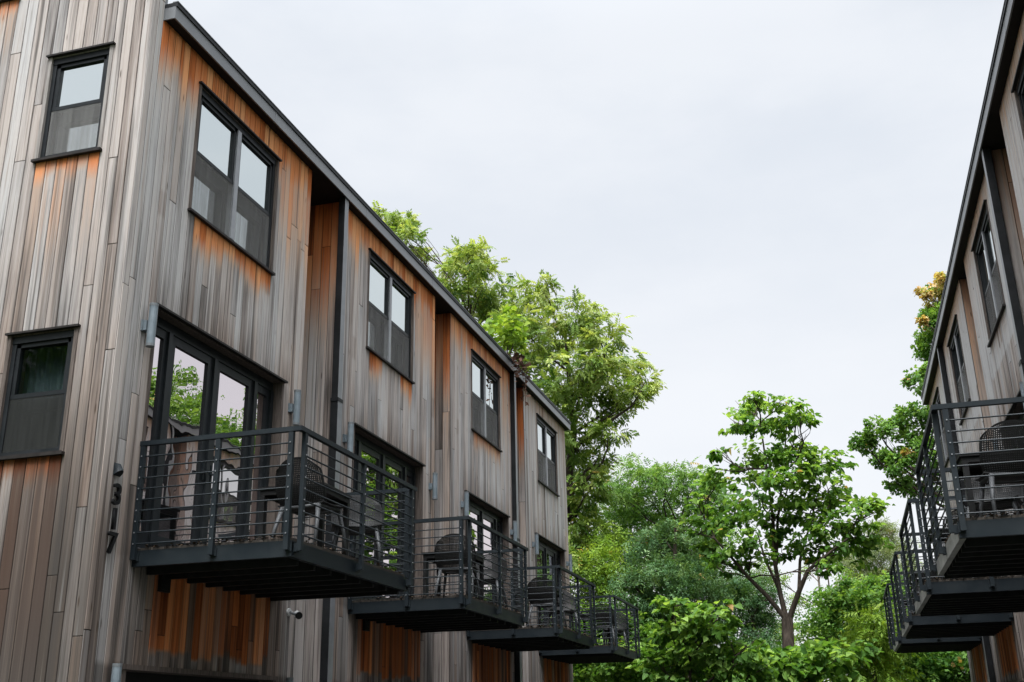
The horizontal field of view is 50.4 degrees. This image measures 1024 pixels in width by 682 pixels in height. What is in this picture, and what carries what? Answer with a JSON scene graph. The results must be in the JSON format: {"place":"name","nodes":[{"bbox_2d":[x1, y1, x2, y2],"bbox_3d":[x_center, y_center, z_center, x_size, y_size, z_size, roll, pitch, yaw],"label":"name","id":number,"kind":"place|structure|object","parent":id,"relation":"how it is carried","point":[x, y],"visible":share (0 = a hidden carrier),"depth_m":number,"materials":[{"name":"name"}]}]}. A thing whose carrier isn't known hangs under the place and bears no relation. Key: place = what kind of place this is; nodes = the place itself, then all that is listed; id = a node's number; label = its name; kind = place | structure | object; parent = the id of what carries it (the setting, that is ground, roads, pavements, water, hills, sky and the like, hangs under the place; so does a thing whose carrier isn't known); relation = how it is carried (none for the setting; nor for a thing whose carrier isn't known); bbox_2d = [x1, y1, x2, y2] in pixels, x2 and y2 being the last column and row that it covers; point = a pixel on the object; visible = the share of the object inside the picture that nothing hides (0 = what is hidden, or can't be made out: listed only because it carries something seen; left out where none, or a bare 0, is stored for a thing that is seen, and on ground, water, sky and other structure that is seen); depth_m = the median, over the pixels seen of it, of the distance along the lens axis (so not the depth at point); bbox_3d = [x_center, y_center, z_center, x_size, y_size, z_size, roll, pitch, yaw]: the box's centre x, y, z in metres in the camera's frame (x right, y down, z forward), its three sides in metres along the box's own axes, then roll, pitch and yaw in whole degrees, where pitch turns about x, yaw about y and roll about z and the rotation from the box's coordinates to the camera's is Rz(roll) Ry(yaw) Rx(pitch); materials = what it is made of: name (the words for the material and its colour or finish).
{"place":"outdoors","nodes":[
{"label":"outdoors","id":0,"kind":"place"},
{"bbox_2d":[168,0,1003,681],"label":"sky","id":1,"kind":"structure","parent":0,"point":[767,189],"materials":[{"name":"white"}]},
{"bbox_2d":[832,516,923,679],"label":"leafy tree","id":2,"kind":"object","parent":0,"point":[887,557],"visible":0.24,"depth_m":56.19,"materials":[{"name":"green plant"}]},
{"bbox_2d":[908,572,950,611],"bbox_3d":[7.920,4.784,20.329,0.814,0.825,0.814,-6,-20,13],"label":"balcony table","id":3,"kind":"object","parent":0,"point":[909,577],"visible":0.06,"depth_m":20.44,"materials":[{"name":"black plastic"}]},
{"bbox_2d":[921,560,957,583],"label":"balcony chair","id":4,"kind":"object","parent":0,"point":[923,576],"visible":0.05,"depth_m":19.61,"materials":[{"name":"grey plastic"}]},
{"bbox_2d":[924,528,995,579],"bbox_3d":[6.487,3.168,15.737,0.814,0.825,0.814,-6,-20,13],"label":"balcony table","id":5,"kind":"object","parent":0,"point":[933,572],"visible":0.07,"depth_m":16.04,"materials":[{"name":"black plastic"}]},
{"label":"ground","id":6,"kind":"structure","parent":0,"visible":0},
{"bbox_2d":[0,0,640,681],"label":"timber townhouse row","id":7,"kind":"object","parent":6,"relation":"on","point":[184,174],"visible":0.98,"depth_m":12.77,"materials":[{"name":"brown wood"}]},
{"bbox_2d":[0,323,80,460],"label":"window","id":8,"kind":"structure","parent":7,"relation":"in","point":[32,425],"depth_m":11.10,"materials":[{"name":"brown metal"}]},
{"bbox_2d":[22,344,67,397],"bbox_3d":[-4.779,0.325,11.424,0.810,0.650,0.035,-7,-20,15],"label":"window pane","id":9,"kind":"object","parent":7,"relation":"hanging from","point":[45,368],"visible":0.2,"depth_m":11.48,"materials":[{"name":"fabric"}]},
{"bbox_2d":[31,41,115,163],"bbox_3d":[-4.888,-2.641,12.364,0.900,1.392,0.350,-7,-20,15],"label":"window","id":10,"kind":"structure","parent":7,"relation":"in","point":[75,98],"depth_m":12.36,"materials":[{"name":"grey glass"}]},
{"bbox_2d":[106,483,121,553],"bbox_3d":[-3.884,1.736,10.633,0.030,0.689,0.139,-7,-20,15],"label":"house number","id":11,"kind":"object","parent":7,"relation":"attached to","point":[117,501],"visible":1,"depth_m":10.62,"materials":[{"name":"black metal"}]},
{"bbox_2d":[111,663,122,681],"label":"wall lamp","id":12,"kind":"object","parent":7,"relation":"attached to","point":[116,672],"visible":1,"depth_m":10.26,"materials":[{"name":"grey metal"}]},
{"bbox_2d":[113,462,123,476],"bbox_3d":[-3.890,1.274,10.791,0.073,0.125,0.110,-7,-20,15],"label":"number light","id":13,"kind":"object","parent":7,"relation":"attached to","point":[118,471],"visible":1,"depth_m":10.77,"materials":[{"name":"paint"}]},
{"bbox_2d":[140,302,158,347],"bbox_3d":[-3.825,-0.164,11.487,0.150,0.480,0.100,-7,-20,15],"label":"wall lamp","id":14,"kind":"object","parent":7,"relation":"attached to","point":[148,326],"visible":1,"depth_m":11.46,"materials":[{"name":"grey metal"}]},
{"bbox_2d":[157,574,170,592],"bbox_3d":[-3.615,2.517,11.317,0.048,0.190,0.170,-7,-20,15],"label":"wall vent","id":15,"kind":"object","parent":7,"relation":"attached to","point":[164,583],"depth_m":11.28,"materials":[{"name":"black metal"}]},
{"bbox_2d":[121,664,277,681],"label":"garage door","id":16,"kind":"structure","parent":7,"relation":"in","point":[130,672],"depth_m":11.61,"materials":[{"name":"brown wood"}]},
{"bbox_2d":[130,303,287,547],"bbox_3d":[-3.524,1.315,12.673,0.325,2.624,2.990,-7,-20,15],"label":"balcony door","id":17,"kind":"structure","parent":7,"relation":"in","point":[198,384],"depth_m":12.65,"materials":[{"name":"black glass"}]},
{"bbox_2d":[174,81,281,275],"bbox_3d":[-3.608,-1.988,13.840,0.350,1.732,2.050,-7,-20,15],"label":"window","id":18,"kind":"structure","parent":7,"relation":"in","point":[235,174],"depth_m":13.85,"materials":[{"name":"grey glass"}]},
{"bbox_2d":[286,677,292,681],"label":"wall lamp","id":19,"kind":"object","parent":7,"relation":"attached to","point":[289,679],"visible":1,"depth_m":13.43,"materials":[{"name":"grey metal"}]},
{"bbox_2d":[288,389,300,425],"bbox_3d":[-2.890,0.890,14.482,0.150,0.480,0.100,-7,-20,15],"label":"wall lamp","id":20,"kind":"object","parent":7,"relation":"attached to","point":[294,409],"visible":0.99,"depth_m":14.45,"materials":[{"name":"grey metal"}]},
{"bbox_2d":[286,608,302,618],"bbox_3d":[-2.775,3.470,13.827,0.197,0.141,0.162,8,-22,-24],"label":"security camera","id":21,"kind":"object","parent":7,"relation":"attached to","point":[296,614],"visible":1,"depth_m":13.79,"materials":[{"name":"white plastic"}]},
{"bbox_2d":[257,483,351,555],"bbox_3d":[-2.359,2.126,12.367,0.814,0.825,0.814,-6,-20,12],"label":"balcony table","id":22,"kind":"object","parent":7,"relation":"on","point":[330,495],"visible":0.39,"depth_m":12.21,"materials":[{"name":"black plastic"}]},
{"bbox_2d":[271,457,346,554],"bbox_3d":[-2.177,1.799,11.692,0.625,0.989,0.643,-10,-21,23],"label":"balcony chair","id":23,"kind":"object","parent":7,"relation":"on","point":[309,508],"visible":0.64,"depth_m":11.54,"materials":[{"name":"black plastic"}]},
{"bbox_2d":[342,422,353,452],"bbox_3d":[-2.407,1.434,16.029,0.150,0.480,0.100,-7,-20,15],"label":"wall lamp","id":24,"kind":"object","parent":7,"relation":"attached to","point":[348,438],"visible":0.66,"depth_m":16.00,"materials":[{"name":"grey metal"}]},
{"bbox_2d":[331,495,382,566],"bbox_3d":[-1.861,2.269,13.024,0.625,0.989,0.643,2,-20,-8],"label":"balcony chair","id":25,"kind":"object","parent":7,"relation":"on","point":[377,525],"visible":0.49,"depth_m":13.26,"materials":[{"name":"grey plastic"}]},
{"bbox_2d":[362,619,369,630],"bbox_3d":[-2.145,4.173,16.022,0.048,0.190,0.170,-7,-20,15],"label":"wall vent","id":26,"kind":"object","parent":7,"relation":"attached to","point":[366,625],"depth_m":15.96,"materials":[{"name":"black metal"}]},
{"bbox_2d":[347,423,425,600],"bbox_3d":[-2.066,2.958,17.342,0.325,2.624,2.990,-7,-20,15],"label":"balcony door","id":27,"kind":"structure","parent":7,"relation":"in","point":[367,445],"depth_m":17.85,"materials":[{"name":"black glass"}]},
{"bbox_2d":[366,248,415,383],"bbox_3d":[-2.167,-0.364,18.455,0.350,1.732,2.050,-7,-20,15],"label":"window","id":28,"kind":"structure","parent":7,"relation":"in","point":[390,300],"depth_m":18.52,"materials":[{"name":"grey glass"}]},
{"bbox_2d":[428,472,437,499],"bbox_3d":[-1.392,2.577,19.277,0.150,0.480,0.100,-7,-20,15],"label":"wall lamp","id":29,"kind":"object","parent":7,"relation":"attached to","point":[433,486],"visible":1,"depth_m":19.25,"materials":[{"name":"grey metal"}]},
{"bbox_2d":[421,550,484,600],"bbox_3d":[-0.909,3.760,17.010,0.814,0.825,0.814,-6,-20,12],"label":"balcony table","id":30,"kind":"object","parent":7,"relation":"on","point":[431,557],"visible":0.37,"depth_m":17.09,"materials":[{"name":"black plastic"}]},
{"bbox_2d":[435,534,480,599],"bbox_3d":[-0.816,3.443,16.360,0.625,0.989,0.643,-4,-20,8],"label":"balcony chair","id":31,"kind":"object","parent":7,"relation":"on","point":[445,572],"visible":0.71,"depth_m":16.21,"materials":[{"name":"grey plastic"}]},
{"bbox_2d":[461,491,468,515],"bbox_3d":[-0.898,3.135,20.861,0.150,0.480,0.100,-7,-20,15],"label":"wall lamp","id":32,"kind":"object","parent":7,"relation":"attached to","point":[465,504],"visible":0.85,"depth_m":20.83,"materials":[{"name":"grey metal"}]},
{"bbox_2d":[465,554,506,608],"bbox_3d":[-0.422,3.915,17.700,0.625,0.989,0.643,-5,-20,10],"label":"balcony chair","id":33,"kind":"object","parent":7,"relation":"on","point":[490,580],"visible":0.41,"depth_m":17.95,"materials":[{"name":"grey plastic"}]},
{"bbox_2d":[471,349,502,451],"bbox_3d":[-0.675,1.317,23.232,0.350,1.732,2.050,-7,-20,15],"label":"window","id":34,"kind":"structure","parent":7,"relation":"in","point":[485,381],"depth_m":23.35,"materials":[{"name":"brown metal"}]},
{"bbox_2d":[464,490,510,609],"bbox_3d":[-0.588,4.623,22.075,0.325,2.624,2.990,-7,-20,15],"label":"balcony door","id":35,"kind":"structure","parent":7,"relation":"in","point":[480,510],"depth_m":22.72,"materials":[{"name":"black glass"}]},
{"bbox_2d":[481,303,531,405],"bbox_3d":[-0.120,0.347,25.060,1.191,2.440,1.687,-3,-20,6],"label":"tree","id":36,"kind":"object","parent":7,"relation":"on","point":[514,338],"visible":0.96,"depth_m":25.02,"materials":[{"name":"green plant"}]},
{"bbox_2d":[510,521,516,541],"bbox_3d":[0.043,4.195,23.874,0.150,0.480,0.100,-7,-20,15],"label":"wall lamp","id":37,"kind":"object","parent":7,"relation":"attached to","point":[513,531],"visible":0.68,"depth_m":23.84,"materials":[{"name":"grey metal"}]},
{"bbox_2d":[532,534,538,554],"bbox_3d":[0.555,4.771,25.512,0.150,0.480,0.100,-7,-20,15],"label":"wall lamp","id":38,"kind":"object","parent":7,"relation":"attached to","point":[535,544],"visible":1,"depth_m":25.48,"materials":[{"name":"grey metal"}]},
{"bbox_2d":[516,588,563,627],"bbox_3d":[0.581,5.439,21.781,0.814,0.825,0.814,-6,-20,12],"label":"balcony table","id":39,"kind":"object","parent":7,"relation":"on","point":[536,598],"visible":0.21,"depth_m":21.74,"materials":[{"name":"black plastic"}]},
{"bbox_2d":[527,577,566,627],"bbox_3d":[0.667,5.123,21.132,0.625,0.989,0.643,-10,-21,23],"label":"balcony chair","id":40,"kind":"object","parent":7,"relation":"on","point":[535,603],"visible":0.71,"depth_m":21.00,"materials":[{"name":"grey plastic"}]},
{"bbox_2d":[536,413,559,496],"bbox_3d":[0.784,2.960,27.901,0.350,1.732,2.050,-7,-20,15],"label":"window","id":41,"kind":"structure","parent":7,"relation":"in","point":[546,435],"depth_m":28.05,"materials":[{"name":"brown metal"}]},
{"bbox_2d":[534,532,566,624],"bbox_3d":[0.873,6.270,26.753,0.325,2.624,2.990,-7,-20,15],"label":"balcony door","id":42,"kind":"structure","parent":7,"relation":"in","point":[550,553],"depth_m":27.34,"materials":[{"name":"black glass"}]},
{"bbox_2d":[546,589,577,629],"bbox_3d":[1.041,5.606,22.503,0.625,0.989,0.643,2,-20,-8],"label":"balcony chair","id":43,"kind":"object","parent":7,"relation":"on","point":[568,605],"visible":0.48,"depth_m":22.71,"materials":[{"name":"grey plastic"}]},
{"bbox_2d":[566,554,571,571],"bbox_3d":[1.510,5.848,28.570,0.150,0.480,0.100,-7,-20,15],"label":"wall lamp","id":44,"kind":"object","parent":7,"relation":"attached to","point":[569,563],"visible":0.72,"depth_m":28.54,"materials":[{"name":"grey metal"}]},
{"bbox_2d":[145,511,1022,650],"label":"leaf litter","id":45,"kind":"object","parent":7,"relation":"on","point":[945,541],"visible":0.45,"depth_m":11.25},
{"bbox_2d":[577,614,613,644],"bbox_3d":[2.068,7.114,26.540,0.814,0.825,0.814,-6,-20,12],"label":"balcony table","id":46,"kind":"object","parent":7,"relation":"on","point":[584,616],"visible":0.12,"depth_m":26.36,"materials":[{"name":"black plastic"}]},
{"bbox_2d":[589,604,615,644],"bbox_3d":[2.160,6.797,25.890,0.625,0.989,0.643,-4,-20,8],"label":"balcony chair","id":47,"kind":"object","parent":7,"relation":"on","point":[599,624],"visible":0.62,"depth_m":25.73,"materials":[{"name":"grey plastic"}]},
{"bbox_2d":[603,612,626,647],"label":"balcony chair","id":48,"kind":"object","parent":7,"relation":"on","point":[619,626],"visible":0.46,"depth_m":27.34,"materials":[{"name":"grey plastic"}]},
{"bbox_2d":[371,200,524,332],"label":"walnut tree","id":49,"kind":"object","parent":6,"relation":"on","point":[474,272],"visible":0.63,"depth_m":46.13,"materials":[{"name":"green plant"}]},
{"bbox_2d":[478,269,667,590],"bbox_3d":[2.147,5.774,37.420,7.006,17.880,6.348,-7,-20,15],"label":"walnut tree","id":50,"kind":"object","parent":6,"relation":"on","point":[587,381],"visible":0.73,"depth_m":37.81,"materials":[{"name":"green plant"}]},
{"bbox_2d":[570,520,636,625],"bbox_3d":[2.883,9.910,35.135,2.890,8.464,4.565,7,-21,-22],"label":"lime green tree","id":51,"kind":"object","parent":6,"relation":"on","point":[601,570],"visible":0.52,"depth_m":35.36,"materials":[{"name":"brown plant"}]},
{"bbox_2d":[571,600,672,681],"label":"shrub","id":52,"kind":"object","parent":6,"relation":"on","point":[608,672],"visible":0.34,"depth_m":31.61,"materials":[{"name":"green plant"}]},
{"bbox_2d":[572,452,758,678],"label":"leafy tree","id":53,"kind":"object","parent":6,"relation":"on","point":[631,508],"visible":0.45,"depth_m":42.58,"materials":[{"name":"green plant"}]},
{"bbox_2d":[595,518,756,681],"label":"willow oak","id":54,"kind":"object","parent":6,"relation":"on","point":[668,561],"visible":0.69,"depth_m":33.20,"materials":[{"name":"green plant"}]},
{"bbox_2d":[626,595,779,681],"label":"shrub","id":55,"kind":"object","parent":6,"relation":"on","point":[690,658],"visible":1,"depth_m":24.10,"materials":[{"name":"green plant"}]},
{"bbox_2d":[688,567,800,680],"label":"leafy tree","id":56,"kind":"object","parent":6,"relation":"on","point":[759,619],"visible":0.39,"depth_m":37.94,"materials":[{"name":"green plant"}]},
{"bbox_2d":[573,605,970,681],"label":"distant wood","id":57,"kind":"object","parent":6,"relation":"on","point":[733,670],"depth_m":63.58,"materials":[{"name":"green plant"}]},
{"bbox_2d":[673,390,895,649],"bbox_3d":[7.292,6.265,28.644,5.762,10.835,4.119,-7,-20,15],"label":"catalpa tree","id":58,"kind":"object","parent":6,"relation":"on","point":[779,456],"visible":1,"depth_m":28.97,"materials":[{"name":"green plant"}]},
{"bbox_2d":[738,628,883,681],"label":"shrub","id":59,"kind":"object","parent":6,"relation":"on","point":[811,661],"visible":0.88,"depth_m":25.35,"materials":[{"name":"green plant"}]},
{"bbox_2d":[750,560,897,675],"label":"leafy tree","id":60,"kind":"object","parent":6,"relation":"on","point":[783,583],"visible":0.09,"depth_m":53.22,"materials":[{"name":"green plant"}]},
{"bbox_2d":[801,535,861,678],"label":"leafy tree","id":61,"kind":"object","parent":6,"relation":"on","point":[846,570],"visible":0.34,"depth_m":45.72,"materials":[{"name":"green plant"}]},
{"bbox_2d":[781,568,910,652],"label":"leafy tree","id":62,"kind":"object","parent":6,"relation":"on","point":[828,620],"visible":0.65,"depth_m":42.26,"materials":[{"name":"green plant"}]},
{"bbox_2d":[825,595,925,681],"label":"shrub","id":63,"kind":"object","parent":6,"relation":"on","point":[877,630],"visible":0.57,"depth_m":27.97,"materials":[{"name":"green plant"}]},
{"bbox_2d":[847,271,946,507],"bbox_3d":[15.435,5.208,35.520,8.168,17.131,5.686,-7,-20,15],"label":"maple tree","id":64,"kind":"object","parent":6,"relation":"on","point":[902,458],"visible":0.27,"depth_m":36.95,"materials":[{"name":"green plant"}]},
{"bbox_2d":[862,609,970,681],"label":"shrub","id":65,"kind":"object","parent":6,"relation":"on","point":[941,666],"visible":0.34,"depth_m":30.91,"materials":[{"name":"green plant"}]},
{"bbox_2d":[883,0,1023,681],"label":"timber townhouse row","id":66,"kind":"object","parent":6,"relation":"on","point":[971,390],"visible":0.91,"depth_m":15.96,"materials":[{"name":"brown wood"}]},
{"bbox_2d":[932,387,948,467],"bbox_3d":[10.487,2.192,26.257,0.350,1.732,1.970,-7,-20,15],"label":"window","id":67,"kind":"structure","parent":66,"relation":"in","point":[936,400],"depth_m":26.28,"materials":[{"name":"brown metal"}]},
{"bbox_2d":[947,314,970,425],"bbox_3d":[9.068,0.593,21.715,0.350,1.732,1.970,-7,-20,15],"label":"window","id":68,"kind":"structure","parent":66,"relation":"in","point":[954,343],"depth_m":21.95,"materials":[{"name":"black glass"}]},
{"bbox_2d":[942,509,998,576],"bbox_3d":[6.302,2.861,15.104,0.625,0.989,0.643,-4,-20,9],"label":"balcony chair","id":69,"kind":"object","parent":66,"relation":"on","point":[944,521],"visible":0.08,"depth_m":15.01,"materials":[{"name":"plastic"}]},
{"bbox_2d":[950,451,1022,517],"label":"balcony table","id":70,"kind":"object","parent":66,"relation":"on","point":[966,459],"visible":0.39,"depth_m":11.25,"materials":[{"name":"black plastic"}]},
{"bbox_2d":[971,199,1005,347],"bbox_3d":[7.621,-1.037,17.082,0.350,1.732,1.970,-7,-20,15],"label":"window","id":71,"kind":"structure","parent":66,"relation":"in","point":[983,249],"depth_m":17.30,"materials":[{"name":"black glass"}]},
{"bbox_2d":[964,477,1023,517],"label":"balcony chair","id":72,"kind":"object","parent":66,"relation":"on","point":[1009,503],"visible":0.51,"depth_m":12.31,"materials":[{"name":"grey plastic"}]},
{"bbox_2d":[974,420,1023,516],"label":"balcony chair","id":73,"kind":"object","parent":66,"relation":"on","point":[991,481],"visible":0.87,"depth_m":10.65,"materials":[{"name":"black wicker"}]},
{"bbox_2d":[998,389,1023,512],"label":"balcony door","id":74,"kind":"structure","parent":66,"relation":"in","point":[1015,408],"depth_m":16.41,"materials":[{"name":"black glass"}]},
{"bbox_2d":[1009,678,1023,681],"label":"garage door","id":75,"kind":"structure","parent":66,"relation":"in","point":[1021,679],"depth_m":18.52,"materials":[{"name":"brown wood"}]},
{"bbox_2d":[1011,41,1023,140],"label":"window","id":76,"kind":"structure","parent":66,"relation":"in","point":[1017,88],"depth_m":13.45,"materials":[{"name":"brown metal"}]},
{"bbox_2d":[1019,382,1023,406],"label":"wall lamp","id":77,"kind":"object","parent":66,"relation":"attached to","point":[1021,388],"visible":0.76,"depth_m":14.73,"materials":[{"name":"grey metal"}]}
]}

